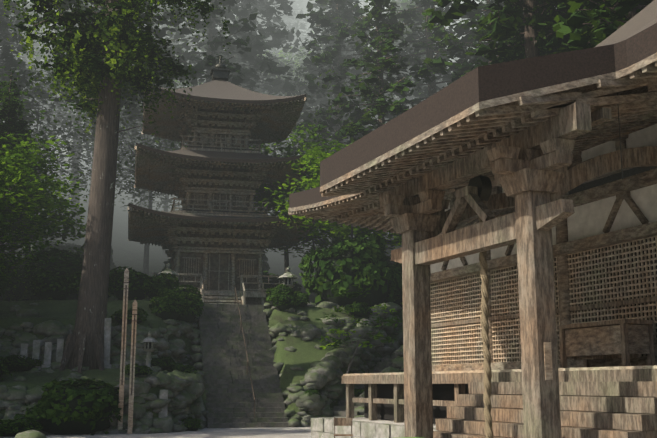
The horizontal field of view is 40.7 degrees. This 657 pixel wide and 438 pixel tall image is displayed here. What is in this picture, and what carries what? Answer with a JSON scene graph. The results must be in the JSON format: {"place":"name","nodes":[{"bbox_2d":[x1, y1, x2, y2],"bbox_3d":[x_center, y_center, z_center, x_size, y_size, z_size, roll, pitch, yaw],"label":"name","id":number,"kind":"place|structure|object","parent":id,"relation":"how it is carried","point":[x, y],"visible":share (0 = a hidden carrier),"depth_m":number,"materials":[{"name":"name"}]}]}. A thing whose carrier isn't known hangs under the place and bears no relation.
{"place":"outdoors","nodes":[
{"label":"outdoors","id":0,"kind":"place"},
{"bbox_2d":[0,114,435,437],"bbox_3d":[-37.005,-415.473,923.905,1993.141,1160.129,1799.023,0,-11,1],"label":"ground","id":1,"kind":"structure","parent":0,"point":[128,254],"depth_m":37.94,"materials":[{"name":"green plant"}]},
{"bbox_2d":[0,425,6,435],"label":"bush","id":2,"kind":"object","parent":1,"relation":"on","point":[3,430],"visible":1,"depth_m":26.86,"materials":[{"name":"green plant"}]},
{"bbox_2d":[0,356,11,379],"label":"bush","id":3,"kind":"object","parent":1,"relation":"on","point":[3,366],"visible":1,"depth_m":31.01,"materials":[{"name":"green plant"}]},
{"bbox_2d":[0,179,11,237],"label":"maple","id":4,"kind":"object","parent":1,"relation":"on","point":[1,187],"visible":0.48,"depth_m":36.34,"materials":[{"name":"green plant"}]},
{"bbox_2d":[0,68,39,300],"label":"conifer","id":5,"kind":"object","parent":1,"relation":"on","point":[12,121],"visible":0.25,"depth_m":47.03,"materials":[{"name":"green plant"}]},
{"bbox_2d":[0,0,40,134],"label":"tree","id":6,"kind":"object","parent":1,"relation":"on","point":[16,56],"visible":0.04,"depth_m":65.94,"materials":[{"name":"green plant"}]},
{"bbox_2d":[0,116,40,271],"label":"tree","id":7,"kind":"object","parent":1,"relation":"on","point":[12,267],"visible":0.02,"depth_m":52.29,"materials":[{"name":"green plant"}]},
{"bbox_2d":[0,418,42,436],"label":"bush","id":8,"kind":"object","parent":1,"relation":"on","point":[14,428],"visible":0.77,"depth_m":27.87,"materials":[{"name":"green plant"}]},
{"bbox_2d":[5,355,42,371],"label":"bush","id":9,"kind":"object","parent":1,"relation":"on","point":[14,363],"visible":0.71,"depth_m":32.66,"materials":[{"name":"green plant"}]},
{"bbox_2d":[0,0,48,169],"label":"conifer","id":10,"kind":"object","parent":1,"relation":"on","point":[9,62],"visible":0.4,"depth_m":60.63,"materials":[{"name":"green plant"}]},
{"bbox_2d":[0,46,55,112],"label":"broadleaf","id":11,"kind":"object","parent":1,"relation":"on","point":[25,60],"visible":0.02,"depth_m":74.45,"materials":[{"name":"green plant"}]},
{"bbox_2d":[1,0,56,114],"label":"tree","id":12,"kind":"object","parent":1,"relation":"on","point":[28,6],"visible":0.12,"depth_m":73.56,"materials":[{"name":"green plant"}]},
{"bbox_2d":[0,66,58,207],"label":"tree","id":13,"kind":"object","parent":1,"relation":"on","point":[5,89],"visible":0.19,"depth_m":51.98,"materials":[{"name":"green plant"}]},
{"bbox_2d":[0,145,70,287],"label":"broadleaf","id":14,"kind":"object","parent":1,"relation":"on","point":[9,178],"visible":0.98,"depth_m":34.49,"materials":[{"name":"green plant"}]},
{"bbox_2d":[9,0,61,60],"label":"conifer","id":15,"kind":"object","parent":1,"relation":"on","point":[38,27],"visible":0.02,"depth_m":83.77,"materials":[{"name":"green plant"}]},
{"bbox_2d":[0,132,87,240],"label":"maple","id":16,"kind":"object","parent":1,"relation":"on","point":[47,183],"visible":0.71,"depth_m":43.68,"materials":[{"name":"green plant"}]},
{"bbox_2d":[1,167,86,266],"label":"maple","id":17,"kind":"object","parent":1,"relation":"on","point":[68,219],"visible":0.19,"depth_m":49.54,"materials":[{"name":"green plant"}]},
{"bbox_2d":[3,48,89,187],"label":"broadleaf","id":18,"kind":"object","parent":1,"relation":"on","point":[46,106],"visible":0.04,"depth_m":76.78,"materials":[{"name":"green plant"}]},
{"bbox_2d":[29,32,83,172],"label":"tree","id":19,"kind":"object","parent":1,"relation":"on","point":[59,93],"depth_m":81.35,"materials":[{"name":"green plant"}]},
{"bbox_2d":[32,241,82,254],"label":"bush","id":20,"kind":"object","parent":1,"relation":"on","point":[60,246],"visible":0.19,"depth_m":60.75,"materials":[{"name":"green plant"}]},
{"bbox_2d":[0,49,131,254],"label":"broadleaf","id":21,"kind":"object","parent":1,"relation":"on","point":[63,137],"visible":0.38,"depth_m":62.37,"materials":[{"name":"green plant"}]},
{"bbox_2d":[21,248,111,299],"bbox_3d":[-13.550,3.445,45.870,4.566,3.662,4.806,6,-12,-29],"label":"bush","id":22,"kind":"object","parent":1,"relation":"on","point":[63,266],"visible":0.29,"depth_m":44.35,"materials":[{"name":"green plant"}]},
{"bbox_2d":[14,378,121,434],"bbox_3d":[-8.533,6.351,29.774,3.516,2.047,3.448,-5,-12,23],"label":"bush","id":23,"kind":"object","parent":1,"relation":"on","point":[69,409],"visible":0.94,"depth_m":28.76,"materials":[{"name":"green plant"}]},
{"bbox_2d":[28,1,123,244],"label":"conifer","id":24,"kind":"object","parent":1,"relation":"on","point":[76,241],"visible":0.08,"depth_m":68.08,"materials":[{"name":"green plant"}]},
{"bbox_2d":[75,246,116,271],"bbox_3d":[-16.261,2.993,61.799,3.072,3.257,2.919,-10,-14,42],"label":"tree","id":25,"kind":"object","parent":1,"relation":"on","point":[112,265],"visible":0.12,"depth_m":61.52,"materials":[{"name":"green plant"}]},
{"bbox_2d":[34,3,157,208],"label":"conifer","id":26,"kind":"object","parent":1,"relation":"on","point":[92,154],"visible":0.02,"depth_m":75.79,"materials":[{"name":"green plant"}]},
{"bbox_2d":[23,0,196,128],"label":"conifer","id":27,"kind":"object","parent":1,"relation":"on","point":[161,33],"visible":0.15,"depth_m":60.38,"materials":[{"name":"green plant"}]},
{"bbox_2d":[0,0,230,372],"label":"cedar","id":28,"kind":"object","parent":1,"relation":"on","point":[108,71],"visible":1,"depth_m":34.43,"materials":[{"name":"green plant"}]},
{"bbox_2d":[61,82,187,275],"bbox_3d":[-12.837,-2.880,63.953,12.121,14.987,13.391,6,-12,-29],"label":"broadleaf","id":29,"kind":"object","parent":1,"relation":"on","point":[131,165],"visible":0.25,"depth_m":62.89,"materials":[{"name":"green plant"}]},
{"bbox_2d":[110,307,148,324],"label":"bush","id":30,"kind":"object","parent":1,"relation":"on","point":[118,316],"visible":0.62,"depth_m":35.22,"materials":[{"name":"green plant"}]},
{"bbox_2d":[108,266,152,299],"bbox_3d":[-8.943,3.022,40.190,2.036,1.777,2.142,-5,-12,23],"label":"bush","id":31,"kind":"object","parent":1,"relation":"on","point":[138,285],"visible":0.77,"depth_m":39.67,"materials":[{"name":"green plant"}]},
{"bbox_2d":[125,363,152,375],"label":"bush","id":32,"kind":"object","parent":1,"relation":"on","point":[143,370],"visible":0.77,"depth_m":32.10,"materials":[{"name":"green plant"}]},
{"bbox_2d":[87,80,201,257],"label":"broadleaf","id":33,"kind":"object","parent":1,"relation":"on","point":[150,142],"depth_m":67.96,"materials":[{"name":"green plant"}]},
{"bbox_2d":[119,1,203,207],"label":"conifer","id":34,"kind":"object","parent":1,"relation":"on","point":[173,43],"visible":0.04,"depth_m":74.46,"materials":[{"name":"green plant"}]},
{"bbox_2d":[145,273,179,297],"bbox_3d":[-7.846,3.249,40.963,1.809,1.579,1.904,-1,-11,3],"label":"bush","id":35,"kind":"object","parent":1,"relation":"on","point":[159,283],"visible":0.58,"depth_m":40.41,"materials":[{"name":"green plant"}]},
{"bbox_2d":[151,357,175,370],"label":"bush","id":36,"kind":"object","parent":1,"relation":"on","point":[164,363],"visible":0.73,"depth_m":34.13,"materials":[{"name":"green plant"}]},
{"bbox_2d":[156,259,171,275],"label":"bush","id":37,"kind":"object","parent":1,"relation":"on","point":[165,263],"visible":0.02,"depth_m":60.29,"materials":[{"name":"green plant"}]},
{"bbox_2d":[149,292,186,319],"bbox_3d":[-6.979,3.871,38.449,1.666,1.382,1.583,1,-11,-7],"label":"bush","id":38,"kind":"object","parent":1,"relation":"on","point":[165,308],"visible":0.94,"depth_m":37.99,"materials":[{"name":"green plant"}]},
{"bbox_2d":[156,284,201,301],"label":"bush","id":39,"kind":"object","parent":1,"relation":"on","point":[162,293],"visible":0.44,"depth_m":39.99,"materials":[{"name":"green plant"}]},
{"bbox_2d":[167,363,196,373],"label":"bush","id":40,"kind":"object","parent":1,"relation":"on","point":[184,369],"visible":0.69,"depth_m":34.50,"materials":[{"name":"green plant"}]},
{"bbox_2d":[166,292,203,322],"bbox_3d":[-6.574,4.038,39.348,1.904,1.579,1.809,4,-11,-23],"label":"bush","id":41,"kind":"object","parent":1,"relation":"on","point":[191,311],"visible":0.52,"depth_m":38.93,"materials":[{"name":"green plant"}]},
{"bbox_2d":[180,416,200,430],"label":"bush","id":42,"kind":"object","parent":1,"relation":"on","point":[191,423],"visible":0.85,"depth_m":31.35,"materials":[{"name":"green plant"}]},
{"bbox_2d":[160,0,235,86],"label":"tree","id":43,"kind":"object","parent":1,"relation":"on","point":[197,30],"depth_m":86.96,"materials":[{"name":"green plant"}]},
{"bbox_2d":[149,0,280,91],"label":"conifer","id":44,"kind":"object","parent":1,"relation":"on","point":[212,45],"visible":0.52,"depth_m":64.35,"materials":[{"name":"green plant"}]},
{"bbox_2d":[127,56,314,304],"bbox_3d":[-6.367,-2.056,50.902,9.910,15.430,10.133,2,-11,-12],"label":"pagoda","id":45,"kind":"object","parent":1,"relation":"on","point":[216,235],"visible":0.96,"depth_m":48.59,"materials":[{"name":"brown wood"}]},
{"bbox_2d":[161,26,287,87],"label":"tree","id":46,"kind":"object","parent":1,"relation":"on","point":[190,44],"visible":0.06,"depth_m":77.45,"materials":[{"name":"green plant"}]},
{"bbox_2d":[190,287,300,427],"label":"stone stairs","id":47,"kind":"structure","parent":1,"relation":"on","point":[233,357],"depth_m":36.86,"materials":[{"name":"stone"}]},
{"bbox_2d":[202,0,308,209],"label":"conifer","id":48,"kind":"object","parent":1,"relation":"on","point":[265,9],"visible":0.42,"depth_m":67.71,"materials":[{"name":"green plant"}]},
{"bbox_2d":[203,45,315,155],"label":"broadleaf","id":49,"kind":"object","parent":1,"relation":"on","point":[282,55],"depth_m":74.78,"materials":[{"name":"green plant"}]},
{"bbox_2d":[263,255,269,279],"bbox_3d":[-6.800,3.683,62.436,5.583,4.045,5.595,3,-11,-13],"label":"tree","id":50,"kind":"object","parent":1,"relation":"on","point":[266,267],"visible":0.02,"depth_m":62.04,"materials":[{"name":"green plant"}]},
{"bbox_2d":[234,0,314,42],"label":"tree","id":51,"kind":"object","parent":1,"relation":"on","point":[303,3],"visible":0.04,"depth_m":92.80,"materials":[{"name":"green plant"}]},
{"bbox_2d":[0,263,552,437],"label":"props","id":52,"kind":"object","parent":1,"relation":"on","point":[139,344],"visible":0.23,"depth_m":34.33,"materials":[{"name":"stone"}]},
{"bbox_2d":[265,284,294,305],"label":"bush","id":53,"kind":"object","parent":1,"relation":"on","point":[287,290],"visible":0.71,"depth_m":41.69,"materials":[{"name":"green plant"}]},
{"bbox_2d":[263,271,301,292],"bbox_3d":[-3.899,5.426,57.167,4.614,4.166,4.856,4,-11,-21],"label":"bush","id":54,"kind":"object","parent":1,"relation":"on","point":[294,288],"visible":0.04,"depth_m":56.00,"materials":[{"name":"green plant"}]},
{"bbox_2d":[256,0,311,147],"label":"conifer","id":55,"kind":"object","parent":1,"relation":"on","point":[284,17],"visible":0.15,"depth_m":83.37,"materials":[{"name":"green plant"}]},
{"bbox_2d":[271,292,300,310],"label":"bush","id":56,"kind":"object","parent":1,"relation":"on","point":[284,301],"visible":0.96,"depth_m":41.02,"materials":[{"name":"green plant"}]},
{"bbox_2d":[259,0,321,153],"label":"conifer","id":57,"kind":"object","parent":1,"relation":"on","point":[294,6],"visible":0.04,"depth_m":89.91,"materials":[{"name":"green plant"}]},
{"bbox_2d":[292,291,309,307],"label":"bush","id":58,"kind":"object","parent":1,"relation":"on","point":[303,298],"visible":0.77,"depth_m":41.87,"materials":[{"name":"green plant"}]},
{"bbox_2d":[249,122,353,272],"bbox_3d":[-2.948,-0.175,59.273,13.614,15.237,12.323,9,-14,-39],"label":"broadleaf","id":59,"kind":"object","parent":1,"relation":"on","point":[288,149],"visible":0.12,"depth_m":58.52,"materials":[{"name":"green plant"}]},
{"bbox_2d":[243,46,372,259],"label":"broadleaf","id":60,"kind":"object","parent":1,"relation":"on","point":[299,74],"visible":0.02,"depth_m":68.70,"materials":[{"name":"green plant"}]},
{"bbox_2d":[254,164,369,298],"bbox_3d":[-1.456,1.609,54.758,10.512,9.898,10.883,2,-11,-8],"label":"maple","id":61,"kind":"object","parent":1,"relation":"on","point":[271,200],"visible":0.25,"depth_m":53.64,"materials":[{"name":"green plant"}]},
{"bbox_2d":[303,389,320,396],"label":"bush","id":62,"kind":"object","parent":1,"relation":"on","point":[315,391],"visible":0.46,"depth_m":34.99,"materials":[{"name":"green plant"}]},
{"bbox_2d":[276,25,350,79],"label":"broadleaf","id":63,"kind":"object","parent":1,"relation":"on","point":[308,36],"depth_m":84.88,"materials":[{"name":"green plant"}]},
{"bbox_2d":[257,140,401,251],"bbox_3d":[1.262,0.503,46.165,9.894,8.998,9.556,1,-11,-6],"label":"maple","id":64,"kind":"object","parent":1,"relation":"on","point":[327,226],"visible":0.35,"depth_m":46.42,"materials":[{"name":"green plant"}]},
{"bbox_2d":[291,0,375,226],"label":"conifer","id":65,"kind":"object","parent":1,"relation":"on","point":[316,5],"visible":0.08,"depth_m":70.05,"materials":[{"name":"green plant"}]},
{"bbox_2d":[280,0,387,236],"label":"conifer","id":66,"kind":"object","parent":1,"relation":"on","point":[338,16],"visible":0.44,"depth_m":64.90,"materials":[{"name":"green plant"}]},
{"bbox_2d":[264,38,411,147],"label":"broadleaf","id":67,"kind":"object","parent":1,"relation":"on","point":[301,61],"visible":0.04,"depth_m":73.93,"materials":[{"name":"green plant"}]},
{"bbox_2d":[296,0,382,48],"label":"tree","id":68,"kind":"object","parent":1,"relation":"on","point":[316,10],"visible":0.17,"depth_m":92.69,"materials":[{"name":"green plant"}]},
{"bbox_2d":[298,232,401,306],"bbox_3d":[1.368,2.917,45.227,5.307,4.317,5.204,9,-14,-40],"label":"bush","id":69,"kind":"object","parent":1,"relation":"on","point":[338,267],"visible":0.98,"depth_m":43.67,"materials":[{"name":"green plant"}]},
{"bbox_2d":[344,302,372,316],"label":"bush","id":70,"kind":"object","parent":1,"relation":"on","point":[360,309],"visible":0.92,"depth_m":41.59,"materials":[{"name":"green plant"}]},
{"bbox_2d":[315,221,401,256],"bbox_3d":[4.427,1.664,51.285,8.884,8.649,8.110,9,-14,-40],"label":"tree","id":71,"kind":"object","parent":1,"relation":"on","point":[387,247],"visible":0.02,"depth_m":51.03,"materials":[{"name":"green plant"}]},
{"bbox_2d":[315,283,402,390],"bbox_3d":[1.292,5.344,37.098,3.788,5.273,3.629,0,-11,1],"label":"thin tree","id":72,"kind":"object","parent":1,"relation":"on","point":[391,321],"visible":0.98,"depth_m":36.95,"materials":[{"name":"green plant"}]},
{"bbox_2d":[354,388,363,395],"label":"bush","id":73,"kind":"object","parent":1,"relation":"on","point":[357,392],"visible":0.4,"depth_m":36.82,"materials":[{"name":"green plant"}]},
{"bbox_2d":[326,0,421,236],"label":"conifer","id":74,"kind":"object","parent":1,"relation":"on","point":[380,64],"visible":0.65,"depth_m":61.15,"materials":[{"name":"green plant"}]},
{"bbox_2d":[386,256,394,265],"bbox_3d":[4.658,4.562,54.440,4.558,4.843,4.331,3,-11,-14],"label":"tree","id":75,"kind":"object","parent":1,"relation":"on","point":[388,260],"depth_m":54.46,"materials":[{"name":"green plant"}]},
{"bbox_2d":[384,244,399,255],"bbox_3d":[4.190,3.688,66.204,4.319,3.989,4.104,-10,-15,43],"label":"tree","id":76,"kind":"object","parent":1,"relation":"on","point":[388,251],"visible":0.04,"depth_m":64.40,"materials":[{"name":"green plant"}]},
{"bbox_2d":[383,283,402,308],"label":"bush","id":77,"kind":"object","parent":1,"relation":"on","point":[398,301],"visible":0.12,"depth_m":45.56,"materials":[{"name":"green plant"}]},
{"bbox_2d":[362,0,433,124],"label":"conifer","id":78,"kind":"object","parent":1,"relation":"on","point":[399,4],"visible":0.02,"depth_m":76.79,"materials":[{"name":"green plant"}]},
{"bbox_2d":[394,262,401,294],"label":"bush","id":79,"kind":"object","parent":1,"relation":"on","point":[398,265],"visible":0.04,"depth_m":45.54,"materials":[{"name":"green plant"}]},
{"bbox_2d":[372,0,451,129],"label":"conifer","id":80,"kind":"object","parent":1,"relation":"on","point":[404,3],"visible":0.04,"depth_m":71.39,"materials":[{"name":"green plant"}]},
{"bbox_2d":[358,0,488,120],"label":"conifer","id":81,"kind":"object","parent":1,"relation":"on","point":[438,63],"visible":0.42,"depth_m":63.67,"materials":[{"name":"green plant"}]},
{"bbox_2d":[431,5,459,60],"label":"conifer","id":82,"kind":"object","parent":1,"relation":"on","point":[452,29],"depth_m":99.37,"materials":[{"name":"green plant"}]},
{"bbox_2d":[442,0,506,87],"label":"tree","id":83,"kind":"object","parent":1,"relation":"on","point":[472,42],"visible":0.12,"depth_m":61.67,"materials":[{"name":"green plant"}]},
{"bbox_2d":[311,92,656,437],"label":"hall","id":84,"kind":"structure","parent":1,"relation":"on","point":[492,303],"depth_m":16.37,"materials":[{"name":"brown wood"}]},
{"bbox_2d":[288,0,656,234],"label":"hall roof","id":85,"kind":"structure","parent":84,"relation":"on","point":[476,109],"depth_m":13.82,"materials":[{"name":"brown wood"}]},
{"bbox_2d":[422,0,583,65],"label":"conifer","id":86,"kind":"object","parent":1,"relation":"on","point":[529,42],"visible":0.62,"depth_m":50.06,"materials":[{"name":"green plant"}]},
{"bbox_2d":[461,0,562,75],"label":"tree","id":87,"kind":"object","parent":1,"relation":"on","point":[488,27],"visible":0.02,"depth_m":55.99,"materials":[{"name":"green plant"}]},
{"bbox_2d":[539,1,594,52],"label":"conifer","id":88,"kind":"object","parent":1,"relation":"on","point":[559,13],"visible":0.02,"depth_m":51.34,"materials":[{"name":"green plant"}]},
{"bbox_2d":[536,0,641,50],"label":"tree","id":89,"kind":"object","parent":1,"relation":"on","point":[564,4],"visible":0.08,"depth_m":46.78,"materials":[{"name":"green plant"}]},
{"bbox_2d":[552,0,653,50],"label":"tree","id":90,"kind":"object","parent":1,"relation":"on","point":[614,12],"visible":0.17,"depth_m":39.78,"materials":[{"name":"green plant"}]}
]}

